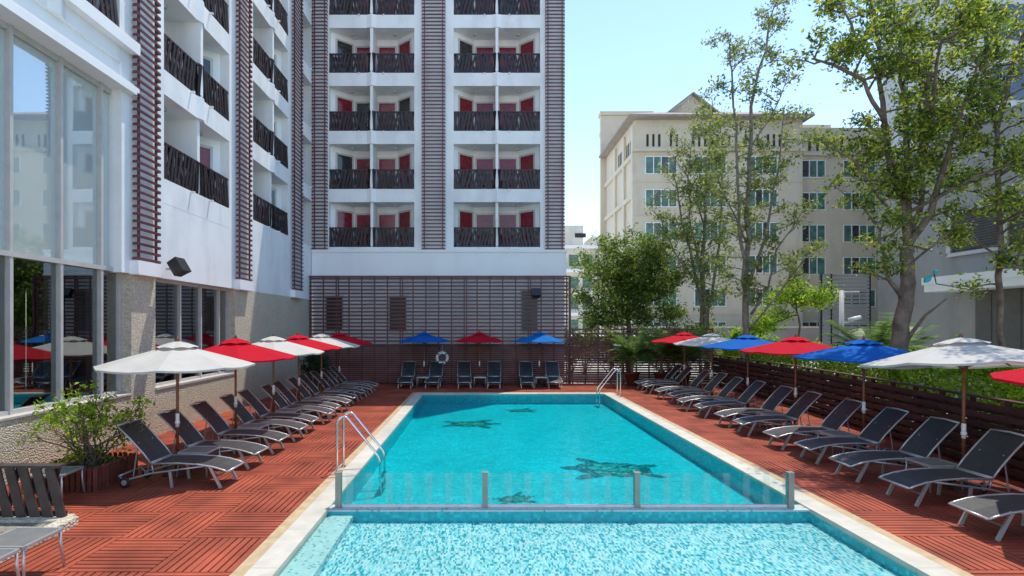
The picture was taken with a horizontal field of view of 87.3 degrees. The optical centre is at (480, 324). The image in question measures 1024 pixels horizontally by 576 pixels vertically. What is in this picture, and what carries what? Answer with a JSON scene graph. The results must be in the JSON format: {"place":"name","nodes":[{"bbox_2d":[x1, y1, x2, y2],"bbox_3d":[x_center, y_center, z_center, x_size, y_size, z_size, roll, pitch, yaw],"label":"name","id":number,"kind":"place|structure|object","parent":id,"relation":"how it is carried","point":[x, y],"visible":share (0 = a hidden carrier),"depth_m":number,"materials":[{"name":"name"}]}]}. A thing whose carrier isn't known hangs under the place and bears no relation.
{"place":"outdoors","nodes":[
{"label":"outdoors","id":0,"kind":"place"},
{"bbox_2d":[0,0,311,485],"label":"hotel wing","id":1,"kind":"structure","parent":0,"point":[143,143],"depth_m":14.24,"materials":[{"name":"paint"}]},
{"bbox_2d":[0,19,121,416],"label":"window","id":2,"kind":"structure","parent":1,"relation":"in","point":[54,116],"depth_m":11.05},
{"bbox_2d":[166,257,191,276],"bbox_3d":[-8.020,-1.525,14.150,0.560,0.496,0.440,0,0,0],"label":"wall speaker","id":3,"kind":"object","parent":1,"relation":"attached to","point":[178,267],"depth_m":13.99,"materials":[{"name":"black plastic"}]},
{"bbox_2d":[155,279,228,385],"bbox_3d":[-8.775,0.204,16.195,0.250,2.872,4.506,0,0,0],"label":"window","id":4,"kind":"structure","parent":1,"relation":"in","point":[176,286],"depth_m":16.61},
{"bbox_2d":[200,144,212,196],"bbox_3d":[-9.232,-4.920,17.449,0.678,1.980,0.797,0,0,0],"label":"balcony door","id":5,"kind":"structure","parent":1,"relation":"in","point":[206,152],"depth_m":17.67,"materials":[{"name":"red glass"}]},
{"bbox_2d":[0,383,1023,575],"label":"deck","id":6,"kind":"structure","parent":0,"point":[198,523],"depth_m":8.94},
{"bbox_2d":[0,527,65,575],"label":"side table","id":7,"kind":"object","parent":6,"relation":"on","point":[22,538],"visible":0.91,"depth_m":6.15,"materials":[{"name":"metal"}]},
{"bbox_2d":[0,463,67,516],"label":"bench backrest","id":8,"kind":"object","parent":6,"relation":"on","point":[37,484],"visible":0.85,"depth_m":7.79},
{"bbox_2d":[0,514,77,562],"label":"bench seat","id":9,"kind":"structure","parent":6,"relation":"on","point":[69,521],"depth_m":7.66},
{"bbox_2d":[23,466,85,505],"bbox_3d":[-7.020,2.646,8.850,0.602,0.469,0.602,0,0,-6],"label":"side table","id":10,"kind":"object","parent":6,"relation":"on","point":[66,470],"visible":0.45,"depth_m":8.90,"materials":[{"name":"metal"}]},
{"bbox_2d":[30,452,137,491],"bbox_3d":[-7.180,2.665,9.780,1.152,0.430,1.152,0,0,0],"label":"picket planter","id":11,"kind":"object","parent":6,"relation":"on","point":[101,475],"visible":0.45,"depth_m":9.50,"materials":[{"name":"wood"}]},
{"bbox_2d":[15,380,154,466],"bbox_3d":[-7.202,1.815,9.810,1.999,1.658,2.450,0,0,-35],"label":"planter shrub","id":12,"kind":"object","parent":11,"relation":"in","point":[85,455],"visible":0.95,"depth_m":9.65,"materials":[{"name":"green plant"}]},
{"bbox_2d":[93,337,254,476],"bbox_3d":[-5.880,1.553,10.400,2.587,2.650,2.587,0,0,5],"label":"parasol","id":13,"kind":"object","parent":6,"relation":"on","point":[177,356],"visible":0.85,"depth_m":9.83,"materials":[{"name":"white fabric"}]},
{"bbox_2d":[116,419,244,487],"bbox_3d":[-5.433,2.322,9.752,2.027,1.134,0.676,0,0,1],"label":"sun lounger","id":14,"kind":"object","parent":6,"relation":"on","point":[151,446],"visible":1,"depth_m":9.73,"materials":[{"name":"fabric"}]},
{"bbox_2d":[176,446,220,476],"bbox_3d":[-5.450,2.646,10.400,0.602,0.469,0.602,0,0,0],"label":"side table","id":15,"kind":"object","parent":6,"relation":"on","point":[199,449],"visible":0.66,"depth_m":10.31,"materials":[{"name":"metal"}]},
{"bbox_2d":[157,409,268,468],"bbox_3d":[-5.469,2.322,11.007,2.027,1.134,0.676,0,0,2],"label":"sun lounger","id":16,"kind":"object","parent":6,"relation":"on","point":[190,435],"visible":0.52,"depth_m":11.03,"materials":[{"name":"fabric"}]},
{"bbox_2d":[190,401,289,454],"bbox_3d":[-5.462,2.322,12.214,2.027,1.134,0.676,0,0,1],"label":"sun lounger","id":17,"kind":"object","parent":6,"relation":"on","point":[207,412],"visible":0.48,"depth_m":12.24,"materials":[{"name":"fabric"}]},
{"bbox_2d":[202,334,295,440],"bbox_3d":[-5.880,1.553,12.870,2.587,2.650,2.587,0,0,-5],"label":"parasol","id":18,"kind":"object","parent":6,"relation":"on","point":[240,349],"visible":0.62,"depth_m":12.50,"materials":[{"name":"red fabric"}]},
{"bbox_2d":[219,394,308,441],"bbox_3d":[-5.429,2.322,13.483,2.027,1.134,0.676,0,0,1],"label":"sun lounger","id":19,"kind":"object","parent":6,"relation":"on","point":[244,415],"visible":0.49,"depth_m":13.52,"materials":[{"name":"fabric"}]},
{"bbox_2d":[237,389,318,432],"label":"sun lounger","id":20,"kind":"object","parent":6,"relation":"on","point":[254,403],"visible":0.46,"depth_m":14.56,"materials":[{"name":"fabric"}]},
{"bbox_2d":[253,333,323,427],"bbox_3d":[-5.880,1.553,15.220,2.587,2.650,2.587,0,0,0],"label":"parasol","id":21,"kind":"object","parent":6,"relation":"on","point":[273,342],"visible":0.59,"depth_m":14.91,"materials":[{"name":"white fabric"}]},
{"bbox_2d":[260,384,334,423],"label":"sun lounger","id":22,"kind":"object","parent":6,"relation":"on","point":[280,401],"visible":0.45,"depth_m":15.86,"materials":[{"name":"fabric"}]},
{"bbox_2d":[271,380,340,417],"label":"sun lounger","id":23,"kind":"object","parent":6,"relation":"on","point":[284,390],"visible":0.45,"depth_m":16.86,"materials":[{"name":"fabric"}]},
{"bbox_2d":[284,332,341,413],"bbox_3d":[-5.908,1.553,17.419,2.587,2.650,2.587,-1,0,-1],"label":"parasol","id":24,"kind":"object","parent":6,"relation":"on","point":[305,341],"visible":0.56,"depth_m":17.17,"materials":[{"name":"red fabric"}]},
{"bbox_2d":[299,354,331,385],"bbox_3d":[-7.795,1.950,25.220,1.524,1.882,1.604,0,0,-22],"label":"leafy shrub","id":25,"kind":"object","parent":6,"relation":"on","point":[315,360],"visible":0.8,"depth_m":25.07,"materials":[{"name":"green plant"}]},
{"bbox_2d":[287,377,351,411],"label":"sun lounger","id":26,"kind":"object","parent":6,"relation":"on","point":[304,391],"visible":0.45,"depth_m":18.05,"materials":[{"name":"fabric"}]},
{"bbox_2d":[297,374,357,406],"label":"sun lounger","id":27,"kind":"object","parent":6,"relation":"on","point":[308,382],"visible":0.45,"depth_m":19.23,"materials":[{"name":"fabric"}]},
{"bbox_2d":[308,331,359,400],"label":"parasol","id":28,"kind":"object","parent":6,"relation":"on","point":[324,338],"visible":0.55,"depth_m":19.54,"materials":[{"name":"white fabric"}]},
{"bbox_2d":[397,361,415,388],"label":"sun lounger","id":29,"kind":"object","parent":6,"relation":"on","point":[408,372],"visible":0.99,"depth_m":25.52,"materials":[{"name":"fabric"}]},
{"bbox_2d":[398,331,448,385],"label":"parasol","id":30,"kind":"object","parent":6,"relation":"on","point":[423,337],"visible":0.98,"depth_m":24.95,"materials":[{"name":"blue fabric"}]},
{"bbox_2d":[424,361,443,388],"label":"sun lounger","id":31,"kind":"object","parent":6,"relation":"on","point":[435,371],"visible":0.94,"depth_m":25.51,"materials":[{"name":"fabric"}]},
{"bbox_2d":[308,345,568,383],"bbox_3d":[-2.045,1.935,26.140,12.750,1.890,0.120,0,0,0],"label":"slat fence","id":32,"kind":"object","parent":6,"relation":"on","point":[455,353],"visible":0.62,"depth_m":26.10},
{"bbox_2d":[309,276,570,383],"bbox_3d":[-1.995,0.235,26.335,12.850,5.290,0.170,0,0,0],"label":"slat screen","id":33,"kind":"object","parent":6,"relation":"on","point":[438,307],"visible":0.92,"depth_m":26.30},
{"bbox_2d":[457,361,471,388],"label":"sun lounger","id":34,"kind":"object","parent":6,"relation":"on","point":[463,371],"visible":1,"depth_m":25.53,"materials":[{"name":"fabric"}]},
{"bbox_2d":[455,330,503,385],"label":"parasol","id":35,"kind":"object","parent":6,"relation":"on","point":[479,337],"visible":1,"depth_m":24.95,"materials":[{"name":"red fabric"}]},
{"bbox_2d":[486,361,500,388],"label":"sun lounger","id":36,"kind":"object","parent":6,"relation":"on","point":[493,371],"visible":1,"depth_m":25.53,"materials":[{"name":"metal"}]},
{"bbox_2d":[519,361,534,388],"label":"sun lounger","id":37,"kind":"object","parent":6,"relation":"on","point":[525,371],"visible":1,"depth_m":25.53,"materials":[{"name":"fabric"}]},
{"bbox_2d":[515,330,564,385],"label":"parasol","id":38,"kind":"object","parent":6,"relation":"on","point":[539,337],"visible":0.98,"depth_m":24.93,"materials":[{"name":"blue fabric"}]},
{"bbox_2d":[545,361,562,388],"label":"sun lounger","id":39,"kind":"object","parent":6,"relation":"on","point":[552,371],"visible":0.89,"depth_m":25.54,"materials":[{"name":"fabric"}]},
{"bbox_2d":[328,395,918,575],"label":"pool basin","id":40,"kind":"object","parent":6,"relation":"in","point":[430,459],"visible":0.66,"depth_m":12.26,"materials":[{"name":"teal tile"}]},
{"bbox_2d":[280,505,809,575],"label":"pool ledge","id":41,"kind":"object","parent":40,"relation":"on","point":[310,556],"visible":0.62,"depth_m":8.36,"materials":[{"name":"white tile"}]},
{"bbox_2d":[335,471,793,507],"bbox_3d":[1.330,2.613,8.505,7.260,0.556,0.100,0,0,0],"label":"glass partition","id":42,"kind":"object","parent":41,"relation":"on","point":[636,490],"visible":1,"depth_m":8.49,"materials":[{"name":"clear glass"}]},
{"bbox_2d":[244,393,959,575],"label":"pool coping","id":43,"kind":"object","parent":40,"relation":"on","point":[279,555],"visible":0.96,"depth_m":8.31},
{"bbox_2d":[334,412,386,493],"bbox_3d":[-2.365,2.509,10.620,0.930,1.501,0.580,0,0,0],"label":"pool ladder","id":44,"kind":"object","parent":43,"relation":"attached to","point":[382,475],"visible":0.91,"depth_m":10.59,"materials":[{"name":"metal"}]},
{"bbox_2d":[560,458,665,478],"bbox_3d":[2.999,3.294,12.334,2.318,0.004,1.841,0,0,0],"label":"turtle mosaic","id":45,"kind":"object","parent":40,"relation":"on","point":[594,469],"visible":0.94,"depth_m":12.21},
{"bbox_2d":[605,329,658,385],"bbox_3d":[7.093,1.544,25.395,2.517,2.668,2.636,0,0,0],"label":"potted palm","id":46,"kind":"object","parent":6,"relation":"on","point":[636,349],"visible":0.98,"depth_m":25.01,"materials":[{"name":"green plant"}]},
{"bbox_2d":[570,328,712,383],"bbox_3d":[7.855,1.520,26.145,6.990,2.720,0.090,0,0,0],"label":"slat fence","id":47,"kind":"object","parent":6,"relation":"on","point":[623,369],"visible":0.48,"depth_m":26.10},
{"bbox_2d":[635,325,689,385],"bbox_3d":[8.586,1.433,25.396,2.762,2.890,2.639,0,0,0],"label":"potted palm","id":48,"kind":"object","parent":6,"relation":"on","point":[661,351],"visible":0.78,"depth_m":25.00,"materials":[{"name":"green plant"}]},
{"bbox_2d":[650,330,697,389],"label":"parasol","id":49,"kind":"object","parent":6,"relation":"on","point":[682,336],"visible":0.63,"depth_m":22.88,"materials":[{"name":"red fabric"}]},
{"bbox_2d":[654,370,710,399],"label":"sun lounger","id":50,"kind":"object","parent":6,"relation":"on","point":[699,378],"visible":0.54,"depth_m":20.98,"materials":[{"name":"fabric"}]},
{"bbox_2d":[658,326,710,385],"bbox_3d":[9.638,1.474,25.243,2.629,2.808,2.280,0,0,-32],"label":"potted palm","id":51,"kind":"object","parent":6,"relation":"on","point":[691,353],"visible":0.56,"depth_m":25.07,"materials":[{"name":"green plant"}]},
{"bbox_2d":[667,372,727,404],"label":"sun lounger","id":52,"kind":"object","parent":6,"relation":"on","point":[715,381],"visible":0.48,"depth_m":19.74,"materials":[{"name":"fabric"}]},
{"bbox_2d":[673,331,731,400],"bbox_3d":[8.760,1.553,20.300,2.587,2.650,2.587,0,0,4],"label":"parasol","id":53,"kind":"object","parent":6,"relation":"on","point":[710,338],"visible":0.69,"depth_m":19.96,"materials":[{"name":"white fabric"}]},
{"bbox_2d":[676,377,743,410],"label":"sun lounger","id":54,"kind":"object","parent":6,"relation":"on","point":[729,387],"visible":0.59,"depth_m":18.12,"materials":[{"name":"fabric"}]},
{"bbox_2d":[693,380,765,417],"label":"sun lounger","id":55,"kind":"object","parent":6,"relation":"on","point":[749,392],"visible":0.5,"depth_m":16.84,"materials":[{"name":"fabric"}]},
{"bbox_2d":[701,332,774,413],"bbox_3d":[8.700,1.553,17.450,2.587,2.650,2.587,0,0,4],"label":"parasol","id":56,"kind":"object","parent":6,"relation":"on","point":[744,342],"visible":0.69,"depth_m":17.08,"materials":[{"name":"blue fabric"}]},
{"bbox_2d":[714,385,793,427],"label":"sun lounger","id":57,"kind":"object","parent":6,"relation":"on","point":[777,397],"visible":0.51,"depth_m":15.36,"materials":[{"name":"fabric"}]},
{"bbox_2d":[732,391,821,436],"bbox_3d":[7.781,2.322,14.101,2.027,1.134,0.676,0,0,2],"label":"sun lounger","id":58,"kind":"object","parent":6,"relation":"on","point":[802,404],"visible":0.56,"depth_m":14.12,"materials":[{"name":"fabric"}]},
{"bbox_2d":[739,333,832,424],"bbox_3d":[8.640,1.553,14.700,2.587,2.650,2.587,0,0,0],"label":"parasol","id":59,"kind":"object","parent":6,"relation":"on","point":[795,345],"visible":0.73,"depth_m":14.31,"materials":[{"name":"red fabric"}]},
{"bbox_2d":[762,398,861,449],"bbox_3d":[7.789,2.322,12.588,2.027,1.134,0.676,0,0,0],"label":"sun lounger","id":60,"kind":"object","parent":6,"relation":"on","point":[840,414],"visible":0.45,"depth_m":12.62,"materials":[{"name":"fabric"}]},
{"bbox_2d":[793,406,908,464],"bbox_3d":[7.808,2.322,11.333,2.027,1.134,0.676,0,0,2],"label":"sun lounger","id":61,"kind":"object","parent":6,"relation":"on","point":[878,428],"visible":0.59,"depth_m":11.34,"materials":[{"name":"fabric"}]},
{"bbox_2d":[793,335,910,451],"bbox_3d":[8.580,1.553,12.000,2.587,2.650,2.587,0,0,-3],"label":"parasol","id":62,"kind":"object","parent":6,"relation":"on","point":[863,350],"visible":0.81,"depth_m":11.64,"materials":[{"name":"blue fabric"}]},
{"bbox_2d":[713,354,1023,481],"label":"board fence","id":63,"kind":"object","parent":6,"relation":"on","point":[1011,419],"visible":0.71,"depth_m":13.42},
{"bbox_2d":[721,337,1023,461],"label":"hedge","id":64,"kind":"object","parent":6,"relation":"on","point":[972,375],"visible":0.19,"depth_m":13.00,"materials":[{"name":"green plant"}]},
{"bbox_2d":[828,416,959,482],"bbox_3d":[7.732,2.322,10.067,2.027,1.134,0.676,0,0,0],"label":"sun lounger","id":65,"kind":"object","parent":6,"relation":"on","point":[928,436],"visible":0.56,"depth_m":10.09,"materials":[{"name":"fabric"}]},
{"bbox_2d":[904,457,963,492],"bbox_3d":[7.980,2.646,9.460,0.602,0.469,0.602,0,0,0],"label":"side table","id":66,"kind":"object","parent":6,"relation":"on","point":[932,462],"visible":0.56,"depth_m":9.42,"materials":[{"name":"metal"}]},
{"bbox_2d":[859,332,1023,493],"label":"parasol","id":67,"kind":"object","parent":6,"relation":"on","point":[962,353],"visible":0.88,"depth_m":9.09,"materials":[{"name":"white fabric"}]},
{"bbox_2d":[878,429,1023,506],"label":"sun lounger","id":68,"kind":"object","parent":6,"relation":"on","point":[990,454],"visible":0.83,"depth_m":8.81,"materials":[{"name":"fabric"}]},
{"bbox_2d":[948,493,1023,540],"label":"sun lounger","id":69,"kind":"object","parent":6,"relation":"on","point":[989,507],"visible":1,"depth_m":7.46,"materials":[{"name":"metal"}]},
{"bbox_2d":[990,368,1023,385],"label":"parasol","id":70,"kind":"object","parent":6,"relation":"on","point":[1016,376],"visible":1,"depth_m":7.17,"materials":[{"name":"red fabric"}]},
{"bbox_2d":[313,515,898,575],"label":"shallow basin","id":71,"kind":"object","parent":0,"point":[584,549],"visible":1,"depth_m":7.32,"materials":[{"name":"liquid"}]},
{"bbox_2d":[564,0,882,244],"label":"sky","id":72,"kind":"structure","parent":0,"point":[621,55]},
{"bbox_2d":[444,352,1018,429],"bbox_3d":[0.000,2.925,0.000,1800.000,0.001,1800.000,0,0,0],"label":"ground","id":73,"kind":"structure","parent":0,"point":[672,380],"depth_m":32.19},
{"bbox_2d":[302,0,566,374],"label":"hotel wing","id":74,"kind":"structure","parent":73,"relation":"on","point":[436,147],"depth_m":26.95,"materials":[{"name":"paint"}]},
{"bbox_2d":[325,295,343,328],"bbox_3d":[-7.342,-0.603,26.910,0.924,1.755,0.039,0,0,0],"label":"window","id":75,"kind":"structure","parent":74,"relation":"in","point":[325,295],"depth_m":26.92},
{"bbox_2d":[336,209,353,245],"bbox_3d":[-7.029,-4.920,27.732,0.797,1.980,0.678,0,0,0],"label":"balcony door","id":76,"kind":"structure","parent":74,"relation":"in","point":[344,218],"depth_m":27.72,"materials":[{"name":"red glass"}]},
{"bbox_2d":[336,152,353,187],"bbox_3d":[-7.029,-7.840,27.732,0.797,1.980,0.678,0,0,0],"label":"balcony door","id":77,"kind":"structure","parent":74,"relation":"in","point":[343,161],"depth_m":27.72,"materials":[{"name":"black glass"}]},
{"bbox_2d":[336,95,353,129],"bbox_3d":[-7.029,-10.760,27.732,0.797,1.980,0.678,0,0,0],"label":"balcony door","id":78,"kind":"structure","parent":74,"relation":"in","point":[342,103],"depth_m":27.70,"materials":[{"name":"red glass"}]},
{"bbox_2d":[377,213,396,245],"bbox_3d":[-4.892,-4.950,28.078,1.015,1.780,0.050,0,0,0],"label":"window","id":79,"kind":"structure","parent":74,"relation":"in","point":[383,219],"depth_m":28.07,"materials":[{"name":"red glass"}]},
{"bbox_2d":[377,157,396,187],"bbox_3d":[-4.892,-7.870,28.078,1.015,1.780,0.050,0,0,0],"label":"window","id":80,"kind":"structure","parent":74,"relation":"in","point":[382,162],"depth_m":28.07,"materials":[{"name":"red glass"}]},
{"bbox_2d":[389,295,406,328],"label":"window","id":81,"kind":"structure","parent":74,"relation":"in","point":[389,295],"depth_m":26.92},
{"bbox_2d":[458,209,473,245],"bbox_3d":[-0.759,-4.920,27.732,0.797,1.980,0.678,0,0,0],"label":"balcony door","id":82,"kind":"structure","parent":74,"relation":"in","point":[465,218],"depth_m":27.71,"materials":[{"name":"red glass"}]},
{"bbox_2d":[475,213,494,245],"bbox_3d":[0.228,-4.950,28.078,1.045,1.780,0.050,0,0,0],"label":"window","id":83,"kind":"structure","parent":74,"relation":"in","point":[481,219],"depth_m":28.07,"materials":[{"name":"pink glass"}]},
{"bbox_2d":[475,157,494,187],"bbox_3d":[0.228,-7.870,28.078,1.045,1.780,0.050,0,0,0],"label":"window","id":84,"kind":"structure","parent":74,"relation":"in","point":[480,162],"depth_m":28.07,"materials":[{"name":"pink glass"}]},
{"bbox_2d":[498,213,517,245],"bbox_3d":[1.423,-4.950,28.078,1.045,1.780,0.050,0,0,0],"label":"window","id":85,"kind":"structure","parent":74,"relation":"in","point":[504,219],"depth_m":28.07,"materials":[{"name":"pink glass"}]},
{"bbox_2d":[498,157,517,187],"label":"window","id":86,"kind":"structure","parent":74,"relation":"in","point":[503,162],"depth_m":28.07,"materials":[{"name":"pink glass"}]},
{"bbox_2d":[519,209,534,245],"bbox_3d":[2.409,-4.920,27.732,0.797,1.980,0.678,0,0,0],"label":"balcony door","id":87,"kind":"structure","parent":74,"relation":"in","point":[526,218],"depth_m":27.71,"materials":[{"name":"red glass"}]},
{"bbox_2d":[520,291,537,331],"bbox_3d":[2.452,-0.697,26.910,0.897,2.103,0.039,0,0,0],"label":"window","id":88,"kind":"structure","parent":74,"relation":"in","point":[520,291],"depth_m":26.92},
{"bbox_2d":[564,225,599,342],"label":"apartment block","id":89,"kind":"structure","parent":73,"relation":"on","point":[574,235],"depth_m":86.00,"materials":[{"name":"white paint"}]},
{"bbox_2d":[229,392,973,575],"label":"kerb strip","id":90,"kind":"object","parent":73,"relation":"on","point":[251,560],"visible":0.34,"depth_m":8.44,"materials":[{"name":"beige stone"}]},
{"bbox_2d":[565,222,697,366],"bbox_3d":[7.760,-1.488,30.010,7.620,8.754,6.124,0,0,0],"label":"bushy tree","id":91,"kind":"object","parent":73,"relation":"on","point":[635,283],"visible":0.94,"depth_m":29.10,"materials":[{"name":"green plant"}]},
{"bbox_2d":[643,89,759,380],"bbox_3d":[11.277,-4.812,27.532,6.639,15.386,4.333,0,0,-35],"label":"slender tree","id":92,"kind":"object","parent":73,"relation":"on","point":[687,237],"visible":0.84,"depth_m":27.22,"materials":[{"name":"green plant"}]},
{"bbox_2d":[598,92,882,357],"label":"beige hotel","id":93,"kind":"structure","parent":73,"relation":"on","point":[634,151],"depth_m":48.60,"materials":[{"name":"white paint"}]},
{"bbox_2d":[645,156,676,173],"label":"window","id":94,"kind":"structure","parent":93,"relation":"in","point":[651,162],"depth_m":48.58,"materials":[{"name":"glass"}]},
{"bbox_2d":[645,189,676,206],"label":"window","id":95,"kind":"structure","parent":93,"relation":"in","point":[648,192],"depth_m":48.58,"materials":[{"name":"glass"}]},
{"bbox_2d":[750,189,777,206],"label":"window","id":96,"kind":"structure","parent":93,"relation":"in","point":[759,196],"depth_m":48.58,"materials":[{"name":"glass"}]},
{"bbox_2d":[803,160,825,177],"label":"window","id":97,"kind":"structure","parent":93,"relation":"in","point":[811,168],"depth_m":49.78,"materials":[{"name":"glass"}]},
{"bbox_2d":[803,192,825,209],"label":"window","id":98,"kind":"structure","parent":93,"relation":"in","point":[806,195],"depth_m":49.78,"materials":[{"name":"glass"}]},
{"bbox_2d":[803,225,825,241],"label":"window","id":99,"kind":"structure","parent":93,"relation":"in","point":[813,232],"depth_m":49.78,"materials":[{"name":"glass"}]},
{"bbox_2d":[803,257,825,274],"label":"window","id":100,"kind":"structure","parent":93,"relation":"in","point":[818,266],"depth_m":49.78,"materials":[{"name":"glass"}]},
{"bbox_2d":[843,225,875,241],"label":"window","id":101,"kind":"structure","parent":93,"relation":"in","point":[848,230],"depth_m":49.78,"materials":[{"name":"glass"}]},
{"bbox_2d":[843,257,875,273],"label":"window","id":102,"kind":"structure","parent":93,"relation":"in","point":[846,260],"depth_m":49.78,"materials":[{"name":"glass"}]},
{"bbox_2d":[694,0,835,361],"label":"slender tree","id":103,"kind":"object","parent":73,"relation":"on","point":[746,280],"visible":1,"depth_m":23.13,"materials":[{"name":"green plant"}]},
{"bbox_2d":[749,275,844,338],"bbox_3d":[13.897,0.281,24.253,5.136,5.199,2.571,0,0,-10],"label":"bushy tree","id":104,"kind":"object","parent":73,"relation":"on","point":[813,300],"visible":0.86,"depth_m":24.13,"materials":[{"name":"green plant"}]},
{"bbox_2d":[819,274,870,374],"bbox_3d":[18.760,0.130,27.580,2.600,5.500,0.160,0,0,0],"label":"slat enclosure","id":105,"kind":"object","parent":73,"relation":"on","point":[825,329],"visible":0.54,"depth_m":27.50,"materials":[{"name":"grey metal"}]},
{"bbox_2d":[839,290,861,371],"bbox_3d":[13.023,0.830,18.884,0.638,4.100,0.253,0,0,15],"label":"camera pole","id":106,"kind":"object","parent":73,"relation":"on","point":[841,308],"visible":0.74,"depth_m":18.93,"materials":[{"name":"white metal"}]},
{"bbox_2d":[820,320,917,377],"bbox_3d":[12.767,1.311,17.580,2.581,2.939,2.731,0,0,-24],"label":"fern palm","id":107,"kind":"object","parent":73,"relation":"on","point":[882,333],"visible":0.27,"depth_m":17.25,"materials":[{"name":"green plant"}]},
{"bbox_2d":[769,0,1023,433],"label":"broadleaf tree","id":108,"kind":"object","parent":73,"relation":"on","point":[925,129],"visible":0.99,"depth_m":13.43,"materials":[{"name":"green plant"}]},
{"bbox_2d":[851,312,941,350],"bbox_3d":[15.002,1.150,19.574,2.861,3.260,3.109,0,0,0],"label":"fern palm","id":109,"kind":"object","parent":73,"relation":"on","point":[915,344],"visible":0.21,"depth_m":19.06,"materials":[{"name":"green plant"}]},
{"bbox_2d":[878,102,1023,395],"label":"grey building","id":110,"kind":"structure","parent":73,"relation":"on","point":[951,315],"depth_m":21.92,"materials":[{"name":"white paint"}]},
{"bbox_2d":[883,0,1023,154],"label":"glass tower","id":111,"kind":"structure","parent":73,"relation":"on","point":[1019,94],"depth_m":36.00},
{"bbox_2d":[913,0,1023,402],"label":"broadleaf tree","id":112,"kind":"object","parent":73,"relation":"on","point":[1002,260],"visible":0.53,"depth_m":13.94,"materials":[{"name":"green plant"}]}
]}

